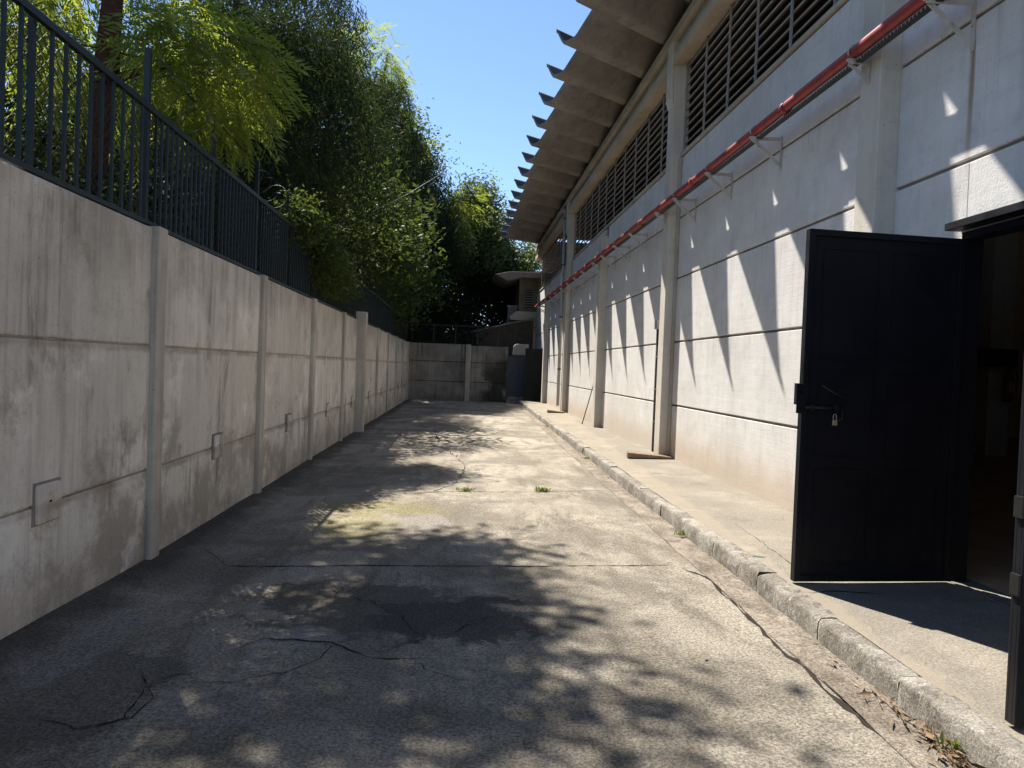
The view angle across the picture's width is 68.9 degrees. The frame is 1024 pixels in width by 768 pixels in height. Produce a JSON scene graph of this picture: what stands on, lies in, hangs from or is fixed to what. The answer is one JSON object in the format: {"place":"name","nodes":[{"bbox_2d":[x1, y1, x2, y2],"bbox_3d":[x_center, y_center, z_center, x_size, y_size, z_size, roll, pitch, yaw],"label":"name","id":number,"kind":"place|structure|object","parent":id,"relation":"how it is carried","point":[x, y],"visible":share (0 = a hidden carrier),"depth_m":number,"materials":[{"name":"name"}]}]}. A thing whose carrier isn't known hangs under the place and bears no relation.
{"place":"outdoors","nodes":[
{"label":"outdoors","id":0,"kind":"place"},
{"bbox_2d":[4,0,591,325],"label":"sky","id":1,"kind":"structure","parent":0,"point":[482,63],"materials":[{"name":"blue"}]},
{"bbox_2d":[372,170,446,211],"bbox_3d":[-2.063,-3.929,15.159,1.516,1.009,0.020,2,1,-15],"label":"cable","id":2,"kind":"object","parent":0,"point":[411,191],"visible":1,"depth_m":15.17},
{"bbox_2d":[0,399,914,767],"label":"driveway","id":3,"kind":"structure","parent":0,"point":[324,647],"depth_m":4.28,"materials":[{"name":"concrete"}]},
{"bbox_2d":[456,487,474,491],"bbox_3d":[-0.599,1.337,9.567,0.255,0.071,0.170,3,1,19],"label":"weed tuft","id":4,"kind":"object","parent":3,"relation":"on","point":[467,489],"visible":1,"depth_m":9.54,"materials":[{"name":"green plant"}]},
{"bbox_2d":[534,486,552,491],"bbox_3d":[0.415,1.365,9.728,0.279,0.086,0.162,2,1,-12],"label":"weed tuft","id":5,"kind":"object","parent":3,"relation":"on","point":[541,489],"visible":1,"depth_m":9.71,"materials":[{"name":"green plant"}]},
{"bbox_2d":[513,403,971,767],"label":"gutter","id":6,"kind":"object","parent":3,"relation":"on","point":[808,651],"visible":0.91,"depth_m":4.51,"materials":[{"name":"concrete"}]},
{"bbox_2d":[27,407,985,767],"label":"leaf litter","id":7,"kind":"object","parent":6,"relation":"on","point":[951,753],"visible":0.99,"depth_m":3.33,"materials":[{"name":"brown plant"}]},
{"bbox_2d":[674,530,684,535],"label":"weed tuft","id":8,"kind":"object","parent":6,"relation":"on","point":[681,533],"visible":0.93,"depth_m":7.37,"materials":[{"name":"green plant"}]},
{"bbox_2d":[934,727,963,752],"bbox_3d":[1.949,1.546,3.228,0.235,0.082,0.154,3,1,20],"label":"weed tuft","id":9,"kind":"object","parent":6,"relation":"on","point":[955,743],"visible":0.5,"depth_m":3.22,"materials":[{"name":"green plant"}]},
{"bbox_2d":[512,344,528,355],"bbox_3d":[0.391,-1.587,34.934,0.736,0.540,0.590,2,1,-4],"label":"water tank","id":10,"kind":"object","parent":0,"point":[518,349],"visible":0.81,"depth_m":34.64,"materials":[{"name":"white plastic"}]},
{"bbox_2d":[524,413,897,723],"bbox_3d":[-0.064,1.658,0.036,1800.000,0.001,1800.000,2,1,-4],"label":"ground","id":11,"kind":"structure","parent":0,"point":[747,613],"depth_m":4.39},
{"bbox_2d":[0,0,151,167],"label":"background tree","id":12,"kind":"object","parent":11,"relation":"on","point":[9,107],"visible":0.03,"depth_m":13.07,"materials":[{"name":"green plant"}]},
{"bbox_2d":[4,87,178,228],"bbox_3d":[-4.783,-0.798,7.246,3.249,4.221,4.157,2,1,-4],"label":"shrub","id":13,"kind":"object","parent":11,"relation":"on","point":[36,153],"visible":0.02,"depth_m":7.42,"materials":[{"name":"green plant"}]},
{"bbox_2d":[36,8,158,158],"bbox_3d":[-10.152,-4.335,20.351,7.060,10.335,8.679,2,1,-4],"label":"background tree","id":14,"kind":"object","parent":11,"relation":"on","point":[88,84],"depth_m":18.39,"materials":[{"name":"green plant"}]},
{"bbox_2d":[5,110,287,283],"bbox_3d":[-5.242,-1.352,10.357,4.217,5.168,4.503,2,1,-4],"label":"shrub","id":15,"kind":"object","parent":11,"relation":"on","point":[125,168],"visible":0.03,"depth_m":10.01,"materials":[{"name":"green plant"}]},
{"bbox_2d":[0,0,320,196],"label":"feathery tree","id":16,"kind":"object","parent":11,"relation":"on","point":[111,46],"visible":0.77,"depth_m":7.22,"materials":[{"name":"green plant"}]},
{"bbox_2d":[0,160,409,639],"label":"boundary wall","id":17,"kind":"structure","parent":11,"relation":"on","point":[160,388],"depth_m":5.51,"materials":[{"name":"concrete"}]},
{"bbox_2d":[0,0,409,341],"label":"railing fence","id":18,"kind":"object","parent":17,"relation":"on","point":[385,321],"visible":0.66,"depth_m":5.71,"materials":[{"name":"black metal"}]},
{"bbox_2d":[130,59,406,317],"bbox_3d":[-3.845,-2.712,19.413,0.468,0.552,26.986,2,1,-4],"label":"razor wire coil","id":19,"kind":"object","parent":18,"relation":"attached to","point":[278,185],"visible":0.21,"depth_m":7.79,"materials":[{"name":"silver metal"}]},
{"bbox_2d":[262,184,365,308],"bbox_3d":[-3.213,-2.152,12.829,1.323,1.764,5.802,2,1,-4],"label":"climbing vine","id":20,"kind":"object","parent":18,"relation":"hanging from","point":[331,276],"visible":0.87,"depth_m":11.88,"materials":[{"name":"green plant"}]},
{"bbox_2d":[53,0,429,303],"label":"dark drooping tree","id":21,"kind":"object","parent":11,"relation":"on","point":[319,138],"visible":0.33,"depth_m":14.36,"materials":[{"name":"green plant"}]},
{"bbox_2d":[197,0,480,288],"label":"dark tree","id":22,"kind":"object","parent":11,"relation":"on","point":[448,222],"visible":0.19,"depth_m":33.12,"materials":[{"name":"green plant"}]},
{"bbox_2d":[288,138,458,332],"bbox_3d":[-5.014,-3.472,25.480,6.714,8.793,16.919,2,1,-4],"label":"green tree","id":23,"kind":"object","parent":11,"relation":"on","point":[392,241],"visible":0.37,"depth_m":21.68,"materials":[{"name":"green plant"}]},
{"bbox_2d":[318,17,495,246],"bbox_3d":[-5.729,-9.386,38.631,9.890,19.996,6.188,2,1,-4],"label":"pale feathery tree","id":24,"kind":"object","parent":11,"relation":"on","point":[395,70],"visible":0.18,"depth_m":38.72,"materials":[{"name":"green plant"}]},
{"bbox_2d":[390,95,460,200],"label":"tree","id":25,"kind":"object","parent":11,"relation":"on","point":[429,130],"visible":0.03,"depth_m":42.84,"materials":[{"name":"green plant"}]},
{"bbox_2d":[392,286,462,343],"bbox_3d":[-4.981,-2.292,36.252,4.520,5.947,3.558,3,1,25],"label":"shrub","id":26,"kind":"object","parent":11,"relation":"on","point":[422,335],"visible":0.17,"depth_m":35.84,"materials":[{"name":"green plant"}]},
{"bbox_2d":[372,196,486,310],"bbox_3d":[-5.942,-5.136,39.498,9.120,11.420,6.814,2,1,-4],"label":"tree","id":27,"kind":"object","parent":11,"relation":"on","point":[460,288],"visible":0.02,"depth_m":39.25,"materials":[{"name":"green plant"}]},
{"bbox_2d":[409,281,488,345],"bbox_3d":[-3.138,-2.166,37.034,4.572,6.134,3.648,2,1,-4],"label":"shrub","id":28,"kind":"object","parent":11,"relation":"on","point":[457,317],"visible":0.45,"depth_m":36.53,"materials":[{"name":"green plant"}]},
{"bbox_2d":[408,342,507,401],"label":"end wall","id":29,"kind":"structure","parent":11,"relation":"on","point":[459,372],"depth_m":34.29,"materials":[{"name":"concrete"}]},
{"bbox_2d":[410,322,499,346],"bbox_3d":[-2.630,-2.267,34.316,4.105,0.950,0.050,2,1,-4],"label":"fence","id":30,"kind":"object","parent":29,"relation":"on","point":[456,325],"visible":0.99,"depth_m":34.30,"materials":[{"name":"black metal"}]},
{"bbox_2d":[505,355,524,401],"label":"sheet gate","id":31,"kind":"structure","parent":29,"relation":"attached to","point":[515,376],"depth_m":34.52,"materials":[{"name":"metal"}]},
{"bbox_2d":[442,317,533,396],"bbox_3d":[-1.541,-1.356,38.362,4.900,4.140,3.200,2,1,-4],"label":"lean to shed","id":32,"kind":"object","parent":11,"relation":"on","point":[516,332],"visible":0.23,"depth_m":37.04,"materials":[{"name":"grey metal"}]},
{"bbox_2d":[447,228,531,329],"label":"tree","id":33,"kind":"object","parent":11,"relation":"on","point":[498,297],"visible":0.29,"depth_m":40.55,"materials":[{"name":"green plant"}]},
{"bbox_2d":[440,163,541,311],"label":"tree","id":34,"kind":"object","parent":11,"relation":"on","point":[493,221],"visible":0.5,"depth_m":40.45,"materials":[{"name":"green plant"}]},
{"bbox_2d":[506,396,523,402],"bbox_3d":[0.221,0.756,34.357,0.980,0.330,0.370,2,1,-4],"label":"concrete step","id":35,"kind":"object","parent":11,"relation":"on","point":[510,399],"visible":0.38,"depth_m":34.38,"materials":[{"name":"grey concrete"}]},
{"bbox_2d":[492,272,554,348],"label":"annex building","id":36,"kind":"structure","parent":11,"relation":"on","point":[526,285],"depth_m":37.21,"materials":[{"name":"concrete"}]},
{"bbox_2d":[507,305,517,325],"bbox_3d":[0.088,-3.411,38.180,0.730,1.180,0.405,2,1,-4],"label":"barred window","id":37,"kind":"structure","parent":36,"relation":"attached to","point":[512,309],"depth_m":38.01,"materials":[{"name":"grey metal"}]},
{"bbox_2d":[523,288,534,309],"bbox_3d":[0.829,-4.247,37.190,0.550,1.050,0.142,2,1,-4],"label":"louver window","id":38,"kind":"structure","parent":36,"relation":"in","point":[528,293],"depth_m":37.18,"materials":[{"name":"grey metal"}]},
{"bbox_2d":[489,240,562,319],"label":"tree","id":39,"kind":"object","parent":11,"relation":"on","point":[535,267],"visible":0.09,"depth_m":43.92,"materials":[{"name":"green plant"}]},
{"bbox_2d":[518,400,1023,767],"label":"kerb","id":40,"kind":"structure","parent":11,"relation":"on","point":[984,741],"depth_m":4.24,"materials":[{"name":"concrete"}]},
{"bbox_2d":[522,400,1023,742],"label":"pavement","id":41,"kind":"structure","parent":0,"point":[949,638],"depth_m":5.03,"materials":[{"name":"concrete"}]},
{"bbox_2d":[547,409,564,412],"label":"board ramp","id":42,"kind":"structure","parent":41,"relation":"on","point":[551,411],"depth_m":24.89,"materials":[{"name":"brown wood"}]},
{"bbox_2d":[582,386,592,423],"bbox_3d":[2.070,0.457,20.160,0.378,1.268,0.036,2,1,-24],"label":"leaning pole","id":43,"kind":"object","parent":41,"relation":"on","point":[587,405],"visible":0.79,"depth_m":20.14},
{"bbox_2d":[627,451,671,458],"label":"board ramp","id":44,"kind":"structure","parent":41,"relation":"on","point":[630,454],"depth_m":12.65,"materials":[{"name":"brown wood"}]},
{"bbox_2d":[499,0,1023,725],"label":"hall building","id":45,"kind":"structure","parent":41,"relation":"on","point":[855,262],"depth_m":8.42,"materials":[{"name":"paint"}]},
{"bbox_2d":[524,348,542,400],"bbox_3d":[0.950,-0.418,33.441,0.780,2.330,0.060,2,1,-4],"label":"door leaf","id":46,"kind":"structure","parent":45,"relation":"in","point":[533,357],"depth_m":33.43,"materials":[{"name":"black paint"}]},
{"bbox_2d":[538,232,576,292],"bbox_3d":[1.794,-5.179,31.193,0.230,1.655,10.970,2,1,-4],"label":"louver window","id":47,"kind":"structure","parent":45,"relation":"in","point":[557,241],"depth_m":31.94,"materials":[{"name":"metal"}]},
{"bbox_2d":[556,208,566,405],"bbox_3d":[1.639,-2.721,26.403,0.128,6.928,1.229,2,1,-8],"label":"downpipe","id":48,"kind":"object","parent":45,"relation":"attached to","point":[564,210],"visible":1,"depth_m":25.82,"materials":[{"name":"grey metal"}]},
{"bbox_2d":[566,279,577,292],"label":"pipe bracket","id":49,"kind":"object","parent":45,"relation":"attached to","point":[572,284],"visible":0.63,"depth_m":24.11,"materials":[{"name":"metal"}]},
{"bbox_2d":[573,277,584,289],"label":"pipe bracket","id":50,"kind":"object","parent":45,"relation":"attached to","point":[574,278],"visible":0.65,"depth_m":22.61,"materials":[{"name":"metal"}]},
{"bbox_2d":[580,266,593,283],"bbox_3d":[2.127,-3.073,21.125,0.388,0.494,0.044,2,1,-4],"label":"pipe bracket","id":51,"kind":"object","parent":45,"relation":"attached to","point":[582,272],"visible":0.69,"depth_m":21.12,"materials":[{"name":"metal"}]},
{"bbox_2d":[600,250,615,270],"bbox_3d":[2.330,-3.001,18.133,0.388,0.494,0.044,2,1,-4],"label":"pipe bracket","id":52,"kind":"object","parent":45,"relation":"attached to","point":[602,257],"visible":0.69,"depth_m":18.13,"materials":[{"name":"metal"}]},
{"bbox_2d":[572,94,667,259],"bbox_3d":[2.604,-4.891,19.284,0.230,1.655,12.250,2,1,-4],"label":"louver window","id":53,"kind":"structure","parent":45,"relation":"in","point":[662,173],"depth_m":17.58,"materials":[{"name":"metal"}]},
{"bbox_2d":[613,241,629,260],"bbox_3d":[2.432,-2.964,16.637,0.388,0.494,0.044,2,1,-4],"label":"pipe bracket","id":54,"kind":"object","parent":45,"relation":"attached to","point":[619,251],"visible":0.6,"depth_m":16.63,"materials":[{"name":"metal"}]},
{"bbox_2d":[628,229,646,251],"bbox_3d":[2.537,-2.927,15.091,0.388,0.494,0.044,2,1,-4],"label":"pipe bracket","id":55,"kind":"object","parent":45,"relation":"attached to","point":[636,240],"visible":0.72,"depth_m":15.09,"materials":[{"name":"metal"}]},
{"bbox_2d":[651,320,658,451],"bbox_3d":[2.659,0.041,13.797,0.102,2.430,0.200,2,1,-4],"label":"wall conduit","id":56,"kind":"object","parent":45,"relation":"attached to","point":[656,326],"depth_m":13.82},
{"bbox_2d":[654,205,665,223],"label":"pipe bracket","id":57,"kind":"object","parent":45,"relation":"attached to","point":[657,214],"visible":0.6,"depth_m":13.03,"materials":[{"name":"metal"}]},
{"bbox_2d":[672,190,695,221],"bbox_3d":[2.751,-2.851,11.949,0.388,0.494,0.044,2,1,-4],"label":"pipe bracket","id":58,"kind":"object","parent":45,"relation":"attached to","point":[675,200],"visible":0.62,"depth_m":11.94,"materials":[{"name":"metal"}]},
{"bbox_2d":[705,163,732,199],"bbox_3d":[2.860,-2.813,10.353,0.388,0.494,0.044,2,1,-4],"label":"pipe bracket","id":59,"kind":"object","parent":45,"relation":"attached to","point":[726,192],"visible":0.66,"depth_m":10.35,"materials":[{"name":"metal"}]},
{"bbox_2d":[680,0,848,156],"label":"louver window","id":60,"kind":"structure","parent":45,"relation":"in","point":[837,5],"depth_m":10.39,"materials":[{"name":"metal"}]},
{"bbox_2d":[749,125,782,169],"bbox_3d":[2.969,-2.774,8.747,0.388,0.494,0.044,2,1,-4],"label":"pipe bracket","id":61,"kind":"object","parent":45,"relation":"attached to","point":[764,150],"visible":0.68,"depth_m":8.74,"materials":[{"name":"metal"}]},
{"bbox_2d":[846,44,870,84],"bbox_3d":[3.029,-2.804,6.535,0.201,0.334,0.044,2,1,-4],"label":"pipe bracket","id":62,"kind":"object","parent":45,"relation":"attached to","point":[852,62],"visible":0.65,"depth_m":6.53,"materials":[{"name":"metal"}]},
{"bbox_2d":[790,228,966,581],"bbox_3d":[2.626,0.175,5.327,1.285,2.485,0.112,2,1,-8],"label":"door leaf","id":63,"kind":"structure","parent":45,"relation":"in","point":[882,319],"depth_m":5.34,"materials":[{"name":"black paint"}]},
{"bbox_2d":[832,414,836,424],"bbox_3d":[2.263,0.250,5.235,0.034,0.081,0.018,2,1,-4],"label":"padlock","id":64,"kind":"object","parent":63,"relation":"hanging from","point":[834,422],"visible":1,"depth_m":5.23,"materials":[{"name":"silver metal"}]},
{"bbox_2d":[923,0,976,51],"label":"pipe bracket","id":65,"kind":"object","parent":45,"relation":"attached to","point":[970,42],"visible":1,"depth_m":5.45,"materials":[{"name":"metal"}]},
{"bbox_2d":[535,0,927,307],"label":"fire water pipe","id":66,"kind":"object","parent":65,"relation":"attached to","point":[897,18],"visible":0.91,"depth_m":7.73,"materials":[{"name":"red metal"}]},
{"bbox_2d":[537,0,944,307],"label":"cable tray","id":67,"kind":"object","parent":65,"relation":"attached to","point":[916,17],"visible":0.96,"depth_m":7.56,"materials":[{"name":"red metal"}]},
{"bbox_2d":[977,348,1017,366],"bbox_3d":[9.891,-0.549,15.413,0.900,0.360,0.330,2,1,-4],"label":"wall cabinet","id":68,"kind":"object","parent":45,"relation":"attached to","point":[995,357],"depth_m":15.25,"materials":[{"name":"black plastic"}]},
{"bbox_2d":[1002,367,1017,401],"bbox_3d":[10.311,-0.014,15.473,0.289,0.760,0.218,1,1,-35],"label":"fire extinguisher","id":69,"kind":"object","parent":45,"relation":"attached to","point":[1008,386],"visible":0.95,"depth_m":15.39,"materials":[{"name":"black metal"}]},
{"bbox_2d":[1005,365,1023,725],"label":"door leaf","id":70,"kind":"structure","parent":45,"relation":"in","point":[1014,703],"depth_m":3.16,"materials":[{"name":"black paint"}]}
]}

